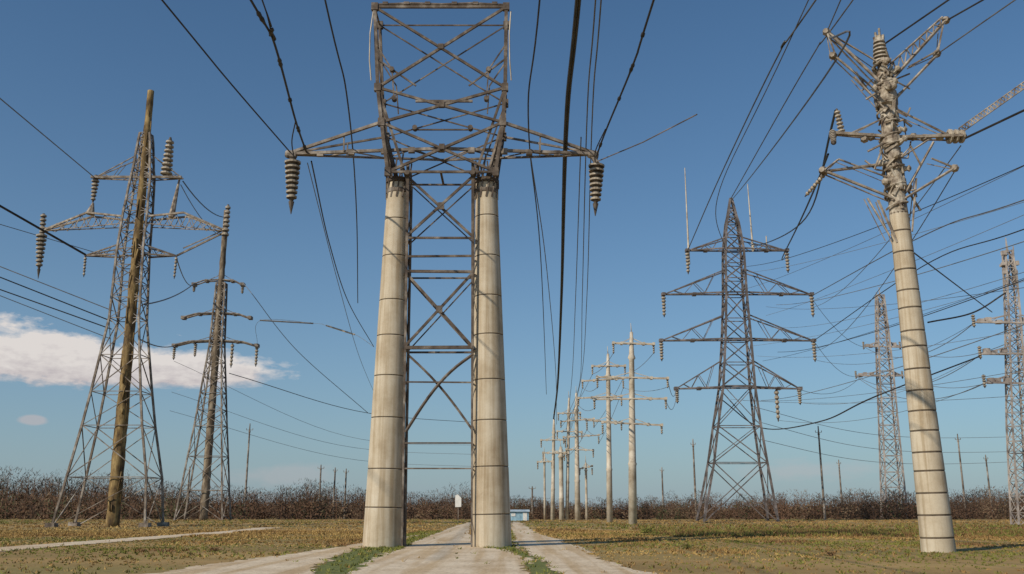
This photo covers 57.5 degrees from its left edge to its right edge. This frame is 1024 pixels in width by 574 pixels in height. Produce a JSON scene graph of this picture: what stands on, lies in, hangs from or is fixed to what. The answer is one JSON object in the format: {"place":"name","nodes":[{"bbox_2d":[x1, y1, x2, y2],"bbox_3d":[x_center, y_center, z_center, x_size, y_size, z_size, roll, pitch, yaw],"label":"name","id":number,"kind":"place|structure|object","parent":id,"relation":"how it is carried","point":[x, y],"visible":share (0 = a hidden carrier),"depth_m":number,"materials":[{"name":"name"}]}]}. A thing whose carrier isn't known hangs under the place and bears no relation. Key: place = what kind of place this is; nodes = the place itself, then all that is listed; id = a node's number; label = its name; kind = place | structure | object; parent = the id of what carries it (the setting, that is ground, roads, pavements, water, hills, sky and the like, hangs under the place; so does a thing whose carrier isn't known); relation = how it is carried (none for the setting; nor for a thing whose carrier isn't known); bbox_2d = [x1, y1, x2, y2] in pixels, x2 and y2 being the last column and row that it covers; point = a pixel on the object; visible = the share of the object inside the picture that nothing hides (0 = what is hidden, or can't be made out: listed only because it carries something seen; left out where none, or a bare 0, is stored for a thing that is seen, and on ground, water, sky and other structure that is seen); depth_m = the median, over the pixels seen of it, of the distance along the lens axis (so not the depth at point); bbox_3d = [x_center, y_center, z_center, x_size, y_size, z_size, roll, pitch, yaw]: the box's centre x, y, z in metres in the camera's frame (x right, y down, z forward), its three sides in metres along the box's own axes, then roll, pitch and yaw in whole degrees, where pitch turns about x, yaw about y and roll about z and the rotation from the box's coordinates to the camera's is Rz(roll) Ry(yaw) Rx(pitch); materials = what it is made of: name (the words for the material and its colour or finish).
{"place":"outdoors","nodes":[
{"label":"outdoors","id":0,"kind":"place"},
{"bbox_2d":[0,527,280,550],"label":"dirt track","id":1,"kind":"structure","parent":0,"point":[8,548],"depth_m":50.95,"materials":[{"name":"soil"}]},
{"bbox_2d":[262,0,271,27],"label":"power cable","id":2,"kind":"object","parent":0,"point":[269,23],"visible":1,"depth_m":34.84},
{"bbox_2d":[148,535,417,573],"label":"gravel road","id":3,"kind":"structure","parent":0,"point":[304,564],"depth_m":28.59,"materials":[{"name":"gravel"}]},
{"bbox_2d":[348,522,534,573],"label":"gravel road","id":4,"kind":"structure","parent":0,"point":[436,556],"depth_m":32.06,"materials":[{"name":"gravel"}]},
{"bbox_2d":[0,510,1023,573],"bbox_3d":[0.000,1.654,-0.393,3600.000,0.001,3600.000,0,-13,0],"label":"ground","id":5,"kind":"structure","parent":0,"point":[117,568],"depth_m":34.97,"materials":[{"name":"plant"}]},
{"bbox_2d":[36,90,230,526],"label":"transmission tower","id":6,"kind":"structure","parent":5,"relation":"on","point":[123,408],"depth_m":96.16,"materials":[{"name":"grey metal"}]},
{"bbox_2d":[0,205,85,254],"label":"power cable","id":7,"kind":"object","parent":6,"relation":"attached to","point":[41,229],"visible":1,"depth_m":92.98,"materials":[{"name":"rubber"}]},
{"bbox_2d":[0,98,93,176],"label":"power cable","id":8,"kind":"object","parent":6,"relation":"attached to","point":[45,136],"visible":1,"depth_m":85.97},
{"bbox_2d":[0,224,106,255],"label":"power cable","id":9,"kind":"object","parent":6,"relation":"attached to","point":[47,238],"visible":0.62,"depth_m":106.36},
{"bbox_2d":[0,295,110,338],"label":"power cable","id":10,"kind":"object","parent":6,"relation":"attached to","point":[53,316],"visible":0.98,"depth_m":92.85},
{"bbox_2d":[0,277,111,321],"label":"power cable","id":11,"kind":"object","parent":6,"relation":"attached to","point":[53,298],"visible":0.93,"depth_m":93.06,"materials":[{"name":"metal"}]},
{"bbox_2d":[0,289,111,329],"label":"power cable","id":12,"kind":"object","parent":6,"relation":"attached to","point":[53,308],"visible":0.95,"depth_m":93.88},
{"bbox_2d":[0,266,112,310],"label":"power cable","id":13,"kind":"object","parent":6,"relation":"attached to","point":[55,288],"visible":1,"depth_m":95.50,"materials":[{"name":"grey metal"}]},
{"bbox_2d":[144,283,194,304],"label":"power cable","id":14,"kind":"object","parent":6,"relation":"attached to","point":[170,297],"visible":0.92,"depth_m":119.13,"materials":[{"name":"grey metal"}]},
{"bbox_2d":[172,210,259,519],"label":"transmission tower","id":15,"kind":"structure","parent":5,"relation":"on","point":[216,336],"depth_m":149.95,"materials":[{"name":"grey metal"}]},
{"bbox_2d":[182,181,223,217],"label":"power cable","id":16,"kind":"object","parent":15,"relation":"attached to","point":[199,201],"visible":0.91,"depth_m":115.24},
{"bbox_2d":[174,361,429,444],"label":"power cable","id":17,"kind":"object","parent":15,"relation":"hanging from","point":[297,419],"visible":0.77,"depth_m":163.89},
{"bbox_2d":[243,283,367,412],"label":"power cable","id":18,"kind":"object","parent":15,"relation":"attached to","point":[296,349],"visible":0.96,"depth_m":150.62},
{"bbox_2d":[172,392,448,453],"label":"power cable","id":19,"kind":"object","parent":15,"relation":"hanging from","point":[306,437],"visible":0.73,"depth_m":160.32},
{"bbox_2d":[172,411,449,465],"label":"power cable","id":20,"kind":"object","parent":15,"relation":"hanging from","point":[307,450],"visible":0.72,"depth_m":161.78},
{"bbox_2d":[255,319,370,344],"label":"power cable","id":21,"kind":"object","parent":15,"relation":"hanging from","point":[299,321],"visible":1,"depth_m":132.48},
{"bbox_2d":[260,320,312,323],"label":"power cable","id":22,"kind":"object","parent":21,"relation":"attached to","point":[287,321],"visible":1,"depth_m":132.76,"materials":[{"name":"grey metal"}]},
{"bbox_2d":[229,373,464,421],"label":"power cable","id":23,"kind":"object","parent":15,"relation":"hanging from","point":[326,403],"visible":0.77,"depth_m":168.85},
{"bbox_2d":[244,423,250,518],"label":"utility pole","id":24,"kind":"object","parent":5,"relation":"on","point":[247,465],"visible":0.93,"depth_m":162.11,"materials":[{"name":"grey wood"}]},
{"bbox_2d":[332,467,335,518],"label":"utility pole","id":25,"kind":"object","parent":5,"relation":"on","point":[334,487],"visible":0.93,"depth_m":168.06,"materials":[{"name":"wood"}]},
{"bbox_2d":[343,469,348,518],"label":"utility pole","id":26,"kind":"object","parent":5,"relation":"on","point":[345,487],"visible":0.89,"depth_m":168.28,"materials":[{"name":"grey metal"}]},
{"bbox_2d":[314,536,422,573],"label":"grass verge","id":27,"kind":"object","parent":5,"relation":"on","point":[336,569],"depth_m":30.34,"materials":[{"name":"plant"}]},
{"bbox_2d":[455,494,460,511],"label":"sign","id":28,"kind":"object","parent":5,"relation":"on","point":[457,500],"visible":0.84,"depth_m":115.00,"materials":[{"name":"metal"}]},
{"bbox_2d":[285,1,696,546],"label":"transmission tower","id":29,"kind":"structure","parent":5,"relation":"on","point":[385,520],"depth_m":45.59,"materials":[{"name":"concrete"}]},
{"bbox_2d":[161,0,289,151],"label":"power cable","id":30,"kind":"object","parent":29,"relation":"attached to","point":[185,28],"visible":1,"depth_m":38.93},
{"bbox_2d":[250,0,306,152],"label":"power cable","id":31,"kind":"object","parent":29,"relation":"attached to","point":[270,31],"visible":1,"depth_m":38.08,"materials":[{"name":"rubber"}]},
{"bbox_2d":[291,122,295,157],"bbox_3d":[-10.713,-7.202,45.737,0.191,0.480,3.818,3,-14,-13],"label":"power cable","id":32,"kind":"object","parent":29,"relation":"attached to","point":[292,139],"visible":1,"depth_m":45.30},
{"bbox_2d":[307,163,372,388],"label":"power cable","id":33,"kind":"object","parent":29,"relation":"attached to","point":[331,257],"visible":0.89,"depth_m":63.32,"materials":[{"name":"metal"}]},
{"bbox_2d":[324,0,357,302],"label":"power cable","id":34,"kind":"object","parent":29,"relation":"attached to","point":[350,132],"visible":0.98,"depth_m":43.85,"materials":[{"name":"rubber"}]},
{"bbox_2d":[311,161,373,346],"bbox_3d":[-13.525,0.063,77.032,1.034,0.177,58.227,1,-13,-5],"label":"power cable","id":35,"kind":"object","parent":29,"relation":"attached to","point":[329,242],"visible":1,"depth_m":62.67,"materials":[{"name":"metal"}]},
{"bbox_2d":[527,0,546,394],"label":"power cable","id":36,"kind":"object","parent":29,"relation":"attached to","point":[530,160],"visible":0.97,"depth_m":45.48,"materials":[{"name":"rubber"}]},
{"bbox_2d":[530,158,556,424],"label":"power cable","id":37,"kind":"object","parent":29,"relation":"attached to","point":[547,279],"visible":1,"depth_m":70.64,"materials":[{"name":"grey metal"}]},
{"bbox_2d":[553,0,580,418],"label":"power cable","id":38,"kind":"object","parent":29,"relation":"attached to","point":[576,16],"visible":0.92,"depth_m":47.09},
{"bbox_2d":[566,137,581,429],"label":"power cable","id":39,"kind":"object","parent":29,"relation":"attached to","point":[577,255],"visible":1,"depth_m":64.19,"materials":[{"name":"grey metal"}]},
{"bbox_2d":[569,0,595,411],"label":"power cable","id":40,"kind":"object","parent":29,"relation":"attached to","point":[585,160],"visible":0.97,"depth_m":46.50,"materials":[{"name":"grey metal"}]},
{"bbox_2d":[596,0,654,155],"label":"power cable","id":41,"kind":"object","parent":29,"relation":"attached to","point":[636,55],"visible":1,"depth_m":38.82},
{"bbox_2d":[0,464,1023,519],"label":"winter woodland","id":42,"kind":"object","parent":5,"relation":"on","point":[30,504],"visible":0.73,"depth_m":158.97,"materials":[{"name":"brown plant"}]},
{"bbox_2d":[470,527,557,573],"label":"grass verge","id":43,"kind":"object","parent":5,"relation":"on","point":[537,569],"depth_m":28.23,"materials":[{"name":"plant"}]},
{"bbox_2d":[510,510,529,520],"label":"shed","id":44,"kind":"structure","parent":5,"relation":"on","point":[518,515],"depth_m":136.54,"materials":[{"name":"blue paint"}]},
{"bbox_2d":[529,486,535,511],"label":"utility pole","id":45,"kind":"object","parent":5,"relation":"on","point":[532,488],"visible":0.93,"depth_m":156.03,"materials":[{"name":"wood"}]},
{"bbox_2d":[537,451,551,519],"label":"power pole","id":46,"kind":"object","parent":5,"relation":"on","point":[544,468],"visible":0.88,"depth_m":151.87,"materials":[{"name":"concrete"}]},
{"bbox_2d":[540,412,565,519],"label":"power pole","id":47,"kind":"object","parent":5,"relation":"on","point":[552,515],"visible":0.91,"depth_m":149.31,"materials":[{"name":"concrete"}]},
{"bbox_2d":[553,440,568,519],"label":"power pole","id":48,"kind":"object","parent":5,"relation":"on","point":[561,491],"visible":0.97,"depth_m":146.64,"materials":[{"name":"concrete"}]},
{"bbox_2d":[556,391,582,519],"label":"power pole","id":49,"kind":"object","parent":5,"relation":"on","point":[567,477],"visible":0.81,"depth_m":151.83,"materials":[{"name":"concrete"}]},
{"bbox_2d":[560,391,599,519],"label":"power pole","id":50,"kind":"object","parent":5,"relation":"on","point":[577,489],"visible":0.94,"depth_m":145.73,"materials":[{"name":"concrete"}]},
{"bbox_2d":[570,0,601,423],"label":"power cable","id":51,"kind":"object","parent":50,"relation":"attached to","point":[590,161],"visible":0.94,"depth_m":44.94,"materials":[{"name":"grey metal"}]},
{"bbox_2d":[579,455,592,519],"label":"power pole","id":52,"kind":"object","parent":5,"relation":"on","point":[586,496],"visible":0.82,"depth_m":149.53,"materials":[{"name":"concrete"}]},
{"bbox_2d":[577,346,625,521],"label":"power pole","id":53,"kind":"object","parent":5,"relation":"on","point":[609,465],"visible":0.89,"depth_m":126.91,"materials":[{"name":"concrete"}]},
{"bbox_2d":[593,323,668,523],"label":"power pole","id":54,"kind":"object","parent":5,"relation":"on","point":[632,500],"visible":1,"depth_m":109.38,"materials":[{"name":"concrete"}]},
{"bbox_2d":[639,526,655,532],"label":"shrub","id":55,"kind":"object","parent":5,"relation":"on","point":[645,530],"visible":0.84,"depth_m":66.78,"materials":[{"name":"green plant"}]},
{"bbox_2d":[660,467,663,505],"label":"utility pole","id":56,"kind":"object","parent":5,"relation":"on","point":[661,470],"visible":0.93,"depth_m":175.84,"materials":[{"name":"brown wood"}]},
{"bbox_2d":[691,439,696,519],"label":"utility pole","id":57,"kind":"object","parent":5,"relation":"on","point":[695,497],"visible":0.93,"depth_m":154.72,"materials":[{"name":"wood"}]},
{"bbox_2d":[659,168,816,521],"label":"transmission tower","id":58,"kind":"structure","parent":5,"relation":"on","point":[743,288],"depth_m":135.59,"materials":[{"name":"metal"}]},
{"bbox_2d":[687,0,815,250],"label":"power cable","id":59,"kind":"object","parent":58,"relation":"attached to","point":[783,44],"visible":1,"depth_m":88.26,"materials":[{"name":"grey metal"}]},
{"bbox_2d":[715,0,808,247],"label":"power cable","id":60,"kind":"object","parent":58,"relation":"attached to","point":[754,114],"visible":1,"depth_m":89.65,"materials":[{"name":"grey metal"}]},
{"bbox_2d":[731,30,850,200],"bbox_3d":[23.717,-11.915,90.175,0.589,25.590,99.815,-3,-14,11],"label":"power cable","id":61,"kind":"object","parent":58,"relation":"attached to","point":[843,47],"visible":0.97,"depth_m":50.49,"materials":[{"name":"grey metal"}]},
{"bbox_2d":[731,0,852,197],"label":"power cable","id":62,"kind":"object","parent":58,"relation":"attached to","point":[792,90],"visible":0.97,"depth_m":102.21,"materials":[{"name":"grey metal"}]},
{"bbox_2d":[781,153,828,259],"bbox_3d":[26.783,-5.533,90.658,1.697,21.784,98.315,-4,-14,15],"label":"power cable","id":63,"kind":"object","parent":58,"relation":"attached to","point":[826,158],"visible":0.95,"depth_m":54.50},
{"bbox_2d":[732,395,1023,402],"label":"power cable","id":64,"kind":"object","parent":58,"relation":"attached to","point":[889,402],"visible":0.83,"depth_m":102.92,"materials":[{"name":"rubber"}]},
{"bbox_2d":[779,384,981,422],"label":"power cable","id":65,"kind":"object","parent":58,"relation":"attached to","point":[879,416],"visible":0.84,"depth_m":117.05,"materials":[{"name":"rubber"}]},
{"bbox_2d":[743,370,1022,400],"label":"power cable","id":66,"kind":"object","parent":58,"relation":"attached to","point":[902,389],"visible":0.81,"depth_m":104.55,"materials":[{"name":"grey metal"}]},
{"bbox_2d":[746,165,1023,266],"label":"power cable","id":67,"kind":"object","parent":58,"relation":"attached to","point":[911,213],"visible":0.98,"depth_m":90.25,"materials":[{"name":"metal"}]},
{"bbox_2d":[816,172,953,350],"bbox_3d":[31.850,2.053,88.629,0.052,7.645,97.625,-3,-14,14],"label":"power cable","id":68,"kind":"object","parent":58,"relation":"attached to","point":[893,268],"visible":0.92,"depth_m":52.52,"materials":[{"name":"grey metal"}]},
{"bbox_2d":[747,202,1022,272],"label":"power cable","id":69,"kind":"object","parent":58,"relation":"attached to","point":[913,234],"visible":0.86,"depth_m":94.24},
{"bbox_2d":[753,420,1018,452],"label":"power cable","id":70,"kind":"object","parent":58,"relation":"hanging from","point":[881,449],"visible":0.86,"depth_m":146.62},
{"bbox_2d":[752,406,1020,437],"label":"power cable","id":71,"kind":"object","parent":58,"relation":"attached to","point":[873,434],"visible":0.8,"depth_m":145.76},
{"bbox_2d":[750,166,1023,287],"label":"power cable","id":72,"kind":"object","parent":58,"relation":"attached to","point":[910,220],"visible":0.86,"depth_m":94.78,"materials":[{"name":"grey metal"}]},
{"bbox_2d":[815,145,960,306],"bbox_3d":[32.150,-1.692,89.520,0.052,12.945,97.578,-3,-14,14],"label":"power cable","id":73,"kind":"object","parent":58,"relation":"attached to","point":[909,214],"visible":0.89,"depth_m":54.74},
{"bbox_2d":[755,438,1021,463],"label":"power cable","id":74,"kind":"object","parent":58,"relation":"attached to","point":[881,462],"visible":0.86,"depth_m":145.36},
{"bbox_2d":[755,281,1023,345],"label":"power cable","id":75,"kind":"object","parent":58,"relation":"attached to","point":[896,317],"visible":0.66,"depth_m":107.75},
{"bbox_2d":[761,324,1023,400],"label":"power cable","id":76,"kind":"object","parent":58,"relation":"attached to","point":[902,366],"visible":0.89,"depth_m":87.30,"materials":[{"name":"metal"}]},
{"bbox_2d":[763,330,1022,356],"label":"power cable","id":77,"kind":"object","parent":58,"relation":"attached to","point":[930,345],"visible":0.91,"depth_m":102.87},
{"bbox_2d":[766,215,1022,315],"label":"power cable","id":78,"kind":"object","parent":58,"relation":"attached to","point":[915,260],"visible":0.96,"depth_m":98.21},
{"bbox_2d":[765,278,1023,360],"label":"power cable","id":79,"kind":"object","parent":58,"relation":"attached to","point":[923,314],"visible":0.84,"depth_m":99.65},
{"bbox_2d":[817,324,971,363],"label":"power cable","id":80,"kind":"object","parent":58,"relation":"attached to","point":[899,357],"visible":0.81,"depth_m":117.63,"materials":[{"name":"grey metal"}]},
{"bbox_2d":[772,287,1023,308],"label":"power cable","id":81,"kind":"object","parent":58,"relation":"attached to","point":[926,300],"visible":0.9,"depth_m":96.78,"materials":[{"name":"grey metal"}]},
{"bbox_2d":[773,272,1023,327],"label":"power cable","id":82,"kind":"object","parent":58,"relation":"attached to","point":[921,302],"visible":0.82,"depth_m":94.65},
{"bbox_2d":[780,241,1023,304],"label":"power cable","id":83,"kind":"object","parent":58,"relation":"attached to","point":[923,272],"visible":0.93,"depth_m":87.81,"materials":[{"name":"metal"}]},
{"bbox_2d":[789,279,1023,351],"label":"power cable","id":84,"kind":"object","parent":58,"relation":"attached to","point":[924,315],"visible":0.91,"depth_m":87.69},
{"bbox_2d":[812,200,1023,295],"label":"power cable","id":85,"kind":"object","parent":58,"relation":"attached to","point":[926,234],"visible":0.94,"depth_m":85.65,"materials":[{"name":"grey metal"}]},
{"bbox_2d":[814,229,1023,340],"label":"power cable","id":86,"kind":"object","parent":58,"relation":"attached to","point":[921,267],"visible":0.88,"depth_m":89.27,"materials":[{"name":"metal"}]},
{"bbox_2d":[815,426,825,519],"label":"utility pole","id":87,"kind":"object","parent":5,"relation":"on","point":[823,496],"visible":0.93,"depth_m":145.93,"materials":[{"name":"brown wood"}]},
{"bbox_2d":[823,546,835,555],"bbox_3d":[11.744,9.855,34.643,0.692,0.461,0.600,-4,-14,17],"label":"shrub","id":88,"kind":"object","parent":5,"relation":"on","point":[830,553],"visible":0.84,"depth_m":34.63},
{"bbox_2d":[837,460,842,505],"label":"utility pole","id":89,"kind":"object","parent":5,"relation":"on","point":[838,463],"visible":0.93,"depth_m":176.23,"materials":[{"name":"wood"}]},
{"bbox_2d":[854,290,907,517],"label":"transmission tower","id":90,"kind":"structure","parent":5,"relation":"on","point":[891,345],"depth_m":171.97,"materials":[{"name":"metal"}]},
{"bbox_2d":[804,16,1023,552],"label":"transmission tower","id":91,"kind":"structure","parent":5,"relation":"on","point":[936,529],"depth_m":40.79,"materials":[{"name":"concrete"}]},
{"bbox_2d":[753,110,835,246],"bbox_3d":[26.330,-7.094,90.578,2.128,20.602,96.992,-3,-14,12],"label":"power cable","id":92,"kind":"object","parent":91,"relation":"attached to","point":[831,127],"visible":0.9,"depth_m":61.93,"materials":[{"name":"rubber"}]},
{"bbox_2d":[885,0,948,43],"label":"power cable","id":93,"kind":"object","parent":91,"relation":"attached to","point":[918,20],"visible":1,"depth_m":41.40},
{"bbox_2d":[938,0,983,24],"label":"power cable","id":94,"kind":"object","parent":91,"relation":"attached to","point":[965,9],"visible":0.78,"depth_m":42.37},
{"bbox_2d":[940,0,1015,52],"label":"power cable","id":95,"kind":"object","parent":91,"relation":"attached to","point":[978,25],"visible":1,"depth_m":40.76,"materials":[{"name":"grey metal"}]},
{"bbox_2d":[965,109,1023,138],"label":"power cable","id":96,"kind":"object","parent":91,"relation":"attached to","point":[994,124],"visible":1,"depth_m":40.22,"materials":[{"name":"rubber"}]},
{"bbox_2d":[955,434,966,517],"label":"utility pole","id":97,"kind":"object","parent":5,"relation":"on","point":[963,490],"visible":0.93,"depth_m":161.87,"materials":[{"name":"brown wood"}]},
{"bbox_2d":[983,455,992,510],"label":"utility pole","id":98,"kind":"object","parent":5,"relation":"on","point":[988,479],"visible":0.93,"depth_m":168.40,"materials":[{"name":"brown metal"}]},
{"bbox_2d":[971,238,1023,524],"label":"transmission tower","id":99,"kind":"structure","parent":5,"relation":"on","point":[1011,264],"depth_m":103.66,"materials":[{"name":"metal"}]},
{"bbox_2d":[723,356,979,429],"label":"power cable","id":100,"kind":"object","parent":99,"relation":"attached to","point":[854,405],"visible":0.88,"depth_m":104.34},
{"bbox_2d":[806,361,968,404],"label":"power cable","id":101,"kind":"object","parent":99,"relation":"attached to","point":[895,393],"visible":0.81,"depth_m":117.15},
{"bbox_2d":[857,359,973,387],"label":"power cable","id":102,"kind":"object","parent":99,"relation":"attached to","point":[932,381],"visible":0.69,"depth_m":119.09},
{"bbox_2d":[863,324,972,357],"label":"power cable","id":103,"kind":"object","parent":99,"relation":"attached to","point":[931,350],"visible":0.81,"depth_m":119.42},
{"bbox_2d":[856,376,982,398],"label":"power cable","id":104,"kind":"object","parent":99,"relation":"attached to","point":[936,398],"visible":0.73,"depth_m":120.82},
{"bbox_2d":[927,292,1005,322],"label":"power cable","id":105,"kind":"object","parent":99,"relation":"attached to","point":[968,313],"visible":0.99,"depth_m":104.90,"materials":[{"name":"metal"}]},
{"bbox_2d":[0,0,1023,509],"label":"sky","id":106,"kind":"structure","parent":0,"point":[81,72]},
{"bbox_2d":[511,522,656,573],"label":"gravel road","id":107,"kind":"structure","parent":0,"point":[571,559],"depth_m":34.64,"materials":[{"name":"gravel"}]},
{"bbox_2d":[914,252,991,311],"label":"power cable","id":108,"kind":"object","parent":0,"point":[950,280],"visible":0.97,"depth_m":73.64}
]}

